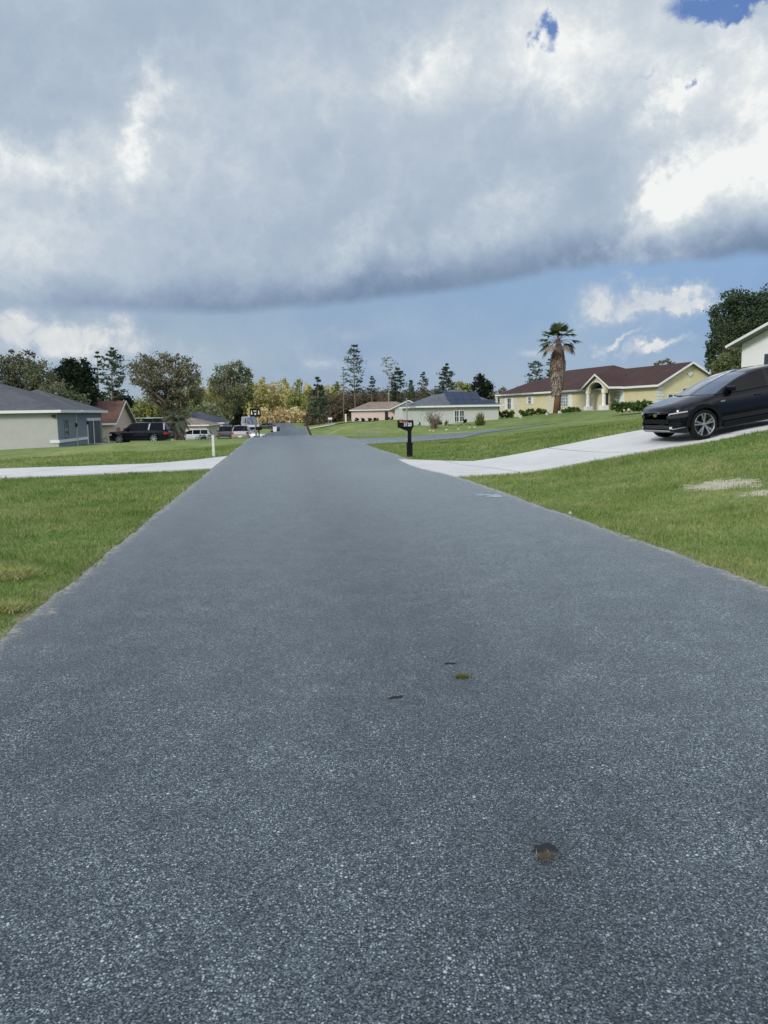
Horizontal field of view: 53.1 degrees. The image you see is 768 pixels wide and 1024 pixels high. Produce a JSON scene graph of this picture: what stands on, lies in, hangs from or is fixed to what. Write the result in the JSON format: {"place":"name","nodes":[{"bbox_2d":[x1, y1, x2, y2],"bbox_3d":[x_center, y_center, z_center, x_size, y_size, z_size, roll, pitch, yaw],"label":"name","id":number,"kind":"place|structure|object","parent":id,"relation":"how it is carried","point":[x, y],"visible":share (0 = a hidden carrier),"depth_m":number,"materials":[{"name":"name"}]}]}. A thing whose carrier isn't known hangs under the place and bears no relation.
{"place":"outdoors","nodes":[
{"label":"outdoors","id":0,"kind":"place"},
{"bbox_2d":[0,456,227,479],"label":"driveway","id":1,"kind":"structure","parent":0,"point":[191,465],"depth_m":21.65,"materials":[{"name":"concrete"}]},
{"bbox_2d":[109,422,173,442],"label":"parked suv","id":2,"kind":"object","parent":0,"point":[149,431],"visible":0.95,"depth_m":68.67,"materials":[{"name":"black paint"}]},
{"bbox_2d":[310,420,372,428],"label":"path","id":3,"kind":"structure","parent":0,"point":[339,423],"depth_m":118.35,"materials":[{"name":"concrete"}]},
{"bbox_2d":[0,423,767,1023],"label":"road","id":4,"kind":"structure","parent":0,"point":[238,785],"depth_m":3.30,"materials":[{"name":"grey asphalt"}]},
{"bbox_2d":[256,427,261,436],"bbox_3d":[-10.342,-6.393,63.684,0.500,1.340,0.250,-1,7,0],"label":"mailbox","id":5,"kind":"object","parent":4,"relation":"on","point":[258,428],"visible":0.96,"depth_m":63.50,"materials":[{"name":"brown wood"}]},
{"bbox_2d":[259,423,275,429],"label":"parked car","id":6,"kind":"object","parent":4,"relation":"on","point":[270,426],"visible":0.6,"depth_m":176.00,"materials":[{"name":"grey paint"}]},
{"bbox_2d":[451,672,478,679],"bbox_3d":[0.455,0.938,4.414,0.165,0.022,0.103,-6,9,-33],"label":"weed tuft","id":7,"kind":"object","parent":4,"relation":"on","point":[461,676],"visible":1,"depth_m":4.41,"materials":[{"name":"green plant"}]},
{"bbox_2d":[476,494,501,496],"bbox_3d":[1.834,-0.293,13.449,0.440,0.003,0.528,-1,7,0],"label":"paint mark","id":8,"kind":"object","parent":4,"relation":"on","point":[489,494],"visible":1,"depth_m":13.45,"materials":[{"name":"white paint"}]},
{"bbox_2d":[532,843,558,853],"bbox_3d":[0.560,1.169,2.674,0.094,0.001,0.068,-1,7,0],"label":"pothole","id":9,"kind":"object","parent":4,"relation":"on","point":[542,848],"visible":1,"depth_m":2.67,"materials":[{"name":"grey asphalt"}]},
{"bbox_2d":[532,849,564,861],"bbox_3d":[0.558,1.168,2.624,0.117,0.018,0.069,-1,7,0],"label":"weed tuft","id":10,"kind":"object","parent":4,"relation":"on","point":[545,855],"visible":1,"depth_m":2.62,"materials":[{"name":"brown plant"}]},
{"bbox_2d":[0,410,767,645],"bbox_3d":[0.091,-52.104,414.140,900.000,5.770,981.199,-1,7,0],"label":"ground","id":11,"kind":"structure","parent":0,"point":[384,429],"depth_m":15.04,"materials":[{"name":"green plant"}]},
{"bbox_2d":[0,349,35,389],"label":"tree","id":12,"kind":"object","parent":11,"relation":"on","point":[28,353],"visible":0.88,"depth_m":81.59,"materials":[{"name":"green plant"}]},
{"bbox_2d":[0,595,37,613],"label":"grass tuft","id":13,"kind":"object","parent":11,"relation":"on","point":[7,606],"visible":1,"depth_m":5.99,"materials":[{"name":"green plant"}]},
{"bbox_2d":[0,564,58,582],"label":"grass tuft","id":14,"kind":"object","parent":11,"relation":"on","point":[7,574],"visible":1,"depth_m":7.26,"materials":[{"name":"plant"}]},
{"bbox_2d":[0,349,90,404],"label":"tree","id":15,"kind":"object","parent":11,"relation":"on","point":[37,375],"visible":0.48,"depth_m":81.81,"materials":[{"name":"green plant"}]},
{"bbox_2d":[0,384,107,449],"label":"house","id":16,"kind":"structure","parent":11,"relation":"on","point":[36,418],"depth_m":60.65,"materials":[{"name":"grey paint"}]},
{"bbox_2d":[64,419,69,437],"bbox_3d":[-25.776,-6.793,62.444,0.090,1.474,1.136,-2,7,-7],"label":"window","id":17,"kind":"structure","parent":16,"relation":"in","point":[66,422],"depth_m":62.38,"materials":[{"name":"grey glass"}]},
{"bbox_2d":[88,420,101,443],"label":"window","id":18,"kind":"structure","parent":16,"relation":"in","point":[97,429],"depth_m":72.10,"materials":[{"name":"grey glass"}]},
{"bbox_2d":[48,356,102,405],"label":"tree","id":19,"kind":"object","parent":11,"relation":"on","point":[71,371],"visible":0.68,"depth_m":93.72,"materials":[{"name":"green plant"}]},
{"bbox_2d":[91,351,105,400],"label":"tree","id":20,"kind":"object","parent":11,"relation":"on","point":[97,356],"visible":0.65,"depth_m":112.13,"materials":[{"name":"green plant"}]},
{"bbox_2d":[94,347,127,400],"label":"tree","id":21,"kind":"object","parent":11,"relation":"on","point":[114,366],"visible":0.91,"depth_m":110.01,"materials":[{"name":"green plant"}]},
{"bbox_2d":[90,401,136,440],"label":"house","id":22,"kind":"structure","parent":11,"relation":"on","point":[119,416],"depth_m":94.86,"materials":[{"name":"brown paint"}]},
{"bbox_2d":[99,387,136,408],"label":"tree","id":23,"kind":"object","parent":11,"relation":"on","point":[128,398],"visible":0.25,"depth_m":114.74,"materials":[{"name":"green plant"}]},
{"bbox_2d":[131,396,152,421],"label":"tree","id":24,"kind":"object","parent":11,"relation":"on","point":[139,412],"visible":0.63,"depth_m":133.82,"materials":[{"name":"green plant"}]},
{"bbox_2d":[135,417,163,421],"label":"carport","id":25,"kind":"object","parent":11,"relation":"on","point":[154,419],"visible":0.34,"depth_m":121.45,"materials":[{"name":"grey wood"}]},
{"bbox_2d":[138,393,163,418],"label":"tree","id":26,"kind":"object","parent":11,"relation":"on","point":[154,409],"visible":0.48,"depth_m":134.92,"materials":[{"name":"green plant"}]},
{"bbox_2d":[126,351,205,440],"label":"oak tree","id":27,"kind":"object","parent":11,"relation":"on","point":[153,384],"visible":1,"depth_m":103.72,"materials":[{"name":"green plant"}]},
{"bbox_2d":[159,410,191,439],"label":"pindo palm","id":28,"kind":"object","parent":11,"relation":"on","point":[179,426],"visible":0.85,"depth_m":73.10,"materials":[{"name":"green plant"}]},
{"bbox_2d":[162,403,191,421],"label":"tree","id":29,"kind":"object","parent":11,"relation":"on","point":[182,414],"visible":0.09,"depth_m":140.02,"materials":[{"name":"green plant"}]},
{"bbox_2d":[135,400,226,418],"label":"woodland","id":30,"kind":"object","parent":11,"relation":"on","point":[213,411],"visible":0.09,"depth_m":182.18,"materials":[{"name":"green plant"}]},
{"bbox_2d":[171,418,220,439],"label":"house","id":31,"kind":"structure","parent":11,"relation":"on","point":[196,423],"depth_m":128.59,"materials":[{"name":"beige paint"}]},
{"bbox_2d":[186,376,211,410],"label":"woodland tree","id":32,"kind":"object","parent":11,"relation":"on","point":[199,380],"visible":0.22,"depth_m":245.67,"materials":[{"name":"green plant"}]},
{"bbox_2d":[170,413,231,425],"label":"house","id":33,"kind":"structure","parent":11,"relation":"on","point":[212,418],"depth_m":141.41,"materials":[{"name":"grey"}]},
{"bbox_2d":[211,435,214,455],"bbox_3d":[-6.157,-2.359,27.764,0.091,0.832,0.090,-1,7,0],"label":"post","id":34,"kind":"object","parent":11,"relation":"on","point":[213,444],"visible":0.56,"depth_m":27.73,"materials":[{"name":"white wood"}]},
{"bbox_2d":[203,385,223,415],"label":"woodland tree","id":35,"kind":"object","parent":11,"relation":"on","point":[214,400],"visible":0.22,"depth_m":252.23,"materials":[{"name":"green plant"}]},
{"bbox_2d":[214,397,232,420],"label":"woodland tree","id":36,"kind":"object","parent":11,"relation":"on","point":[228,416],"visible":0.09,"depth_m":256.57,"materials":[{"name":"green plant"}]},
{"bbox_2d":[216,426,232,438],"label":"parked pickup","id":37,"kind":"object","parent":11,"relation":"on","point":[223,432],"visible":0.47,"depth_m":91.06,"materials":[{"name":"grey paint"}]},
{"bbox_2d":[206,359,254,418],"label":"oak tree","id":38,"kind":"object","parent":11,"relation":"on","point":[231,396],"visible":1,"depth_m":135.20,"materials":[{"name":"green plant"}]},
{"bbox_2d":[229,406,242,427],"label":"conifer","id":39,"kind":"object","parent":11,"relation":"on","point":[237,416],"visible":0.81,"depth_m":126.57,"materials":[{"name":"green plant"}]},
{"bbox_2d":[231,425,249,438],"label":"suv","id":40,"kind":"object","parent":11,"relation":"on","point":[240,431],"visible":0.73,"depth_m":87.22,"materials":[{"name":"silver metal"}]},
{"bbox_2d":[250,408,260,436],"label":"sign board","id":41,"kind":"object","parent":11,"relation":"on","point":[255,412],"visible":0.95,"depth_m":65.41,"materials":[{"name":"black plastic"}]},
{"bbox_2d":[179,382,334,421],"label":"woodland","id":42,"kind":"object","parent":11,"relation":"on","point":[284,394],"visible":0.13,"depth_m":260.76,"materials":[{"name":"green plant"}]},
{"bbox_2d":[250,430,265,436],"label":"parked car","id":43,"kind":"object","parent":11,"relation":"on","point":[252,433],"visible":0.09,"depth_m":95.49,"materials":[{"name":"white paint"}]},
{"bbox_2d":[246,377,275,414],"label":"woodland tree","id":44,"kind":"object","parent":11,"relation":"on","point":[258,399],"visible":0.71,"depth_m":259.08,"materials":[{"name":"yellow plant"}]},
{"bbox_2d":[263,381,281,412],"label":"woodland tree","id":45,"kind":"object","parent":11,"relation":"on","point":[273,386],"visible":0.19,"depth_m":265.51,"materials":[{"name":"beige plant"}]},
{"bbox_2d":[247,405,306,423],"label":"undergrowth","id":46,"kind":"object","parent":11,"relation":"on","point":[281,415],"visible":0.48,"depth_m":239.19,"materials":[{"name":"beige plant"}]},
{"bbox_2d":[275,378,290,401],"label":"woodland tree","id":47,"kind":"object","parent":11,"relation":"on","point":[282,383],"visible":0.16,"depth_m":273.47,"materials":[{"name":"green plant"}]},
{"bbox_2d":[282,378,308,418],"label":"woodland tree","id":48,"kind":"object","parent":11,"relation":"on","point":[295,398],"visible":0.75,"depth_m":250.38,"materials":[{"name":"green plant"}]},
{"bbox_2d":[302,385,311,410],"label":"woodland tree","id":49,"kind":"object","parent":11,"relation":"on","point":[308,388],"visible":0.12,"depth_m":258.77,"materials":[{"name":"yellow plant"}]},
{"bbox_2d":[304,420,311,436],"bbox_3d":[-4.770,-5.234,48.469,0.562,1.162,0.200,-1,7,0],"label":"leaning pole","id":50,"kind":"object","parent":11,"relation":"on","point":[308,429],"visible":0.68,"depth_m":48.42,"materials":[{"name":"brown wood"}]},
{"bbox_2d":[302,407,319,425],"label":"tree","id":51,"kind":"object","parent":11,"relation":"on","point":[309,422],"visible":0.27,"depth_m":200.52,"materials":[{"name":"green plant"}]},
{"bbox_2d":[303,377,329,424],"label":"pine tree","id":52,"kind":"object","parent":11,"relation":"on","point":[317,402],"visible":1,"depth_m":166.11,"materials":[{"name":"green plant"}]},
{"bbox_2d":[306,395,341,424],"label":"tree","id":53,"kind":"object","parent":11,"relation":"on","point":[328,411],"visible":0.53,"depth_m":192.80,"materials":[{"name":"green plant"}]},
{"bbox_2d":[321,390,352,422],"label":"tree","id":54,"kind":"object","parent":11,"relation":"on","point":[340,406],"visible":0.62,"depth_m":194.56,"materials":[{"name":"green plant"}]},
{"bbox_2d":[329,381,345,403],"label":"pine tree","id":55,"kind":"object","parent":11,"relation":"on","point":[336,389],"visible":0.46,"depth_m":207.03,"materials":[{"name":"green plant"}]},
{"bbox_2d":[337,367,350,420],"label":"pine tree","id":56,"kind":"object","parent":11,"relation":"on","point":[343,376],"visible":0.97,"depth_m":175.62,"materials":[{"name":"green plant"}]},
{"bbox_2d":[335,387,364,420],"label":"tree","id":57,"kind":"object","parent":11,"relation":"on","point":[350,397],"visible":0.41,"depth_m":197.89,"materials":[{"name":"green plant"}]},
{"bbox_2d":[342,344,365,407],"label":"pine tree","id":58,"kind":"object","parent":11,"relation":"on","point":[354,355],"visible":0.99,"depth_m":169.05,"materials":[{"name":"green plant"}]},
{"bbox_2d":[353,386,381,407],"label":"tree","id":59,"kind":"object","parent":11,"relation":"on","point":[367,399],"visible":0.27,"depth_m":201.13,"materials":[{"name":"green plant"}]},
{"bbox_2d":[365,376,379,401],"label":"pine tree","id":60,"kind":"object","parent":11,"relation":"on","point":[373,385],"visible":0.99,"depth_m":182.40,"materials":[{"name":"green plant"}]},
{"bbox_2d":[349,400,411,420],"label":"house","id":61,"kind":"structure","parent":11,"relation":"on","point":[379,410],"depth_m":166.94,"materials":[{"name":"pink paint"}]},
{"bbox_2d":[374,387,390,401],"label":"tree","id":62,"kind":"object","parent":11,"relation":"on","point":[381,392],"visible":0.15,"depth_m":206.34,"materials":[{"name":"green plant"}]},
{"bbox_2d":[380,357,397,401],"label":"tree","id":63,"kind":"object","parent":11,"relation":"on","point":[388,369],"visible":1,"depth_m":173.18,"materials":[{"name":"green plant"}]},
{"bbox_2d":[378,390,405,402],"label":"tree","id":64,"kind":"object","parent":11,"relation":"on","point":[386,399],"visible":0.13,"depth_m":193.84,"materials":[{"name":"green plant"}]},
{"bbox_2d":[384,367,407,401],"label":"pine tree","id":65,"kind":"object","parent":11,"relation":"on","point":[394,394],"visible":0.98,"depth_m":177.29,"materials":[{"name":"green plant"}]},
{"bbox_2d":[308,388,494,423],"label":"thicket","id":66,"kind":"object","parent":11,"relation":"on","point":[327,394],"visible":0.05,"depth_m":215.37,"materials":[{"name":"green plant"}]},
{"bbox_2d":[397,420,413,456],"bbox_3d":[0.715,-2.411,25.298,0.521,1.232,0.284,-1,7,0],"label":"mailbox","id":67,"kind":"object","parent":11,"relation":"on","point":[407,425],"visible":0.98,"depth_m":25.17,"materials":[{"name":"black plastic"}]},
{"bbox_2d":[406,398,407,435],"bbox_3d":[1.776,-7.298,59.560,0.092,2.979,0.092,-4,8,-22],"label":"pole","id":68,"kind":"object","parent":11,"relation":"on","point":[406,413],"visible":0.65,"depth_m":59.50,"materials":[{"name":"grey metal"}]},
{"bbox_2d":[399,388,420,401],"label":"tree","id":69,"kind":"object","parent":11,"relation":"on","point":[412,399],"visible":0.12,"depth_m":196.26,"materials":[{"name":"green plant"}]},
{"bbox_2d":[406,380,417,400],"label":"pine tree","id":70,"kind":"object","parent":11,"relation":"on","point":[409,392],"visible":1,"depth_m":187.41,"materials":[{"name":"green plant"}]},
{"bbox_2d":[415,388,430,399],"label":"tree","id":71,"kind":"object","parent":11,"relation":"on","point":[419,391],"visible":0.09,"depth_m":204.61,"materials":[{"name":"green plant"}]},
{"bbox_2d":[417,372,432,397],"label":"pine tree","id":72,"kind":"object","parent":11,"relation":"on","point":[424,385],"visible":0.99,"depth_m":187.34,"materials":[{"name":"green plant"}]},
{"bbox_2d":[416,411,443,428],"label":"bare shrub","id":73,"kind":"object","parent":11,"relation":"on","point":[435,424],"visible":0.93,"depth_m":71.44,"materials":[{"name":"brown plant"}]},
{"bbox_2d":[431,363,456,394],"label":"pine tree","id":74,"kind":"object","parent":11,"relation":"on","point":[451,386],"visible":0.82,"depth_m":162.29,"materials":[{"name":"green plant"}]},
{"bbox_2d":[399,390,503,425],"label":"house","id":75,"kind":"structure","parent":11,"relation":"on","point":[457,406],"depth_m":98.08,"materials":[{"name":"white paint"}]},
{"bbox_2d":[414,411,416,424],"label":"door","id":76,"kind":"structure","parent":75,"relation":"in","point":[415,413],"depth_m":104.04,"materials":[{"name":"white"}]},
{"bbox_2d":[454,410,458,421],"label":"window","id":77,"kind":"structure","parent":75,"relation":"in","point":[456,412],"depth_m":97.71,"materials":[{"name":"white glass"}]},
{"bbox_2d":[459,410,464,421],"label":"window","id":78,"kind":"structure","parent":75,"relation":"in","point":[461,412],"depth_m":97.80,"materials":[{"name":"white glass"}]},
{"bbox_2d":[454,380,476,391],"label":"tree","id":79,"kind":"object","parent":11,"relation":"on","point":[465,386],"visible":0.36,"depth_m":172.20,"materials":[{"name":"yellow plant"}]},
{"bbox_2d":[474,412,485,425],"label":"yucca","id":80,"kind":"object","parent":11,"relation":"on","point":[480,420],"visible":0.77,"depth_m":79.26,"materials":[{"name":"green plant"}]},
{"bbox_2d":[467,373,495,399],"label":"tree","id":81,"kind":"object","parent":11,"relation":"on","point":[483,390],"visible":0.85,"depth_m":156.57,"materials":[{"name":"green plant"}]},
{"bbox_2d":[466,386,517,410],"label":"woodland","id":82,"kind":"object","parent":11,"relation":"on","point":[503,389],"visible":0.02,"depth_m":220.05,"materials":[{"name":"green plant"}]},
{"bbox_2d":[499,410,514,417],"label":"hedge","id":83,"kind":"object","parent":11,"relation":"on","point":[511,413],"visible":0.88,"depth_m":101.95,"materials":[{"name":"green plant"}]},
{"bbox_2d":[518,407,547,416],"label":"hedge","id":84,"kind":"object","parent":11,"relation":"on","point":[538,411],"visible":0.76,"depth_m":93.85,"materials":[{"name":"green plant"}]},
{"bbox_2d":[524,360,545,382],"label":"pine tree","id":85,"kind":"object","parent":11,"relation":"on","point":[535,363],"visible":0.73,"depth_m":147.71,"materials":[{"name":"green plant"}]},
{"bbox_2d":[545,358,550,376],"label":"pine tree","id":86,"kind":"object","parent":11,"relation":"on","point":[548,374],"visible":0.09,"depth_m":147.65,"materials":[{"name":"green plant"}]},
{"bbox_2d":[538,322,580,412],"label":"fan palm","id":87,"kind":"object","parent":11,"relation":"on","point":[557,363],"visible":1,"depth_m":82.17,"materials":[{"name":"brown plant"}]},
{"bbox_2d":[558,406,580,412],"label":"hedge","id":88,"kind":"object","parent":11,"relation":"on","point":[572,409],"visible":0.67,"depth_m":82.05,"materials":[{"name":"green plant"}]},
{"bbox_2d":[495,361,710,416],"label":"house","id":89,"kind":"structure","parent":11,"relation":"on","point":[602,388],"depth_m":84.42,"materials":[{"name":"yellow paint"}]},
{"bbox_2d":[507,398,510,408],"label":"window","id":90,"kind":"structure","parent":89,"relation":"in","point":[508,399],"depth_m":109.40,"materials":[{"name":"white glass"}]},
{"bbox_2d":[561,394,568,406],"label":"window","id":91,"kind":"structure","parent":89,"relation":"in","point":[565,397],"depth_m":93.99,"materials":[{"name":"white glass"}]},
{"bbox_2d":[609,390,619,402],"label":"window","id":92,"kind":"structure","parent":89,"relation":"in","point":[617,391],"depth_m":82.92,"materials":[{"name":"grey glass"}]},
{"bbox_2d":[667,393,678,397],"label":"garage door","id":93,"kind":"structure","parent":89,"relation":"in","point":[669,395],"depth_m":76.32,"materials":[{"name":"beige metal"}]},
{"bbox_2d":[610,399,653,412],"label":"hedge","id":94,"kind":"object","parent":11,"relation":"on","point":[637,405],"visible":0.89,"depth_m":70.52,"materials":[{"name":"green plant"}]},
{"bbox_2d":[653,358,675,365],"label":"tree","id":95,"kind":"object","parent":11,"relation":"on","point":[667,360],"visible":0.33,"depth_m":137.71,"materials":[{"name":"green plant"}]},
{"bbox_2d":[708,348,741,375],"bbox_3d":[22.294,-8.573,49.411,3.191,4.464,2.119,-8,10,-44],"label":"bush","id":96,"kind":"object","parent":11,"relation":"on","point":[726,361],"visible":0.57,"depth_m":48.88,"materials":[{"name":"green plant"}]},
{"bbox_2d":[702,282,767,371],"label":"oak tree","id":97,"kind":"object","parent":11,"relation":"on","point":[726,329],"visible":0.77,"depth_m":55.94,"materials":[{"name":"green plant"}]},
{"bbox_2d":[725,322,767,367],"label":"house","id":98,"kind":"structure","parent":11,"relation":"on","point":[753,344],"depth_m":29.09,"materials":[{"name":"white paint"}]},
{"bbox_2d":[0,0,767,412],"label":"sky","id":99,"kind":"structure","parent":0,"point":[278,188],"materials":[{"name":"blue"}]},
{"bbox_2d":[349,422,559,443],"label":"cross street","id":100,"kind":"structure","parent":0,"point":[402,439],"depth_m":43.49,"materials":[{"name":"grey asphalt"}]},
{"bbox_2d":[398,419,767,476],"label":"driveway","id":101,"kind":"structure","parent":0,"point":[612,446],"depth_m":20.16,"materials":[{"name":"concrete"}]},
{"bbox_2d":[642,364,767,438],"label":"parked car","id":102,"kind":"object","parent":101,"relation":"on","point":[706,408],"visible":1,"depth_m":19.09,"materials":[{"name":"black paint"}]},
{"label":"driveway","id":103,"kind":"structure","parent":0,"visible":0},
{"bbox_2d":[182,429,211,439],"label":"parked van","id":104,"kind":"object","parent":103,"relation":"on","point":[194,434],"visible":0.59,"depth_m":110.60,"materials":[{"name":"white paint"}]},
{"bbox_2d":[241,416,258,431],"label":"parked van","id":105,"kind":"object","parent":103,"relation":"on","point":[249,421],"visible":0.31,"depth_m":115.50,"materials":[{"name":"white paint"}]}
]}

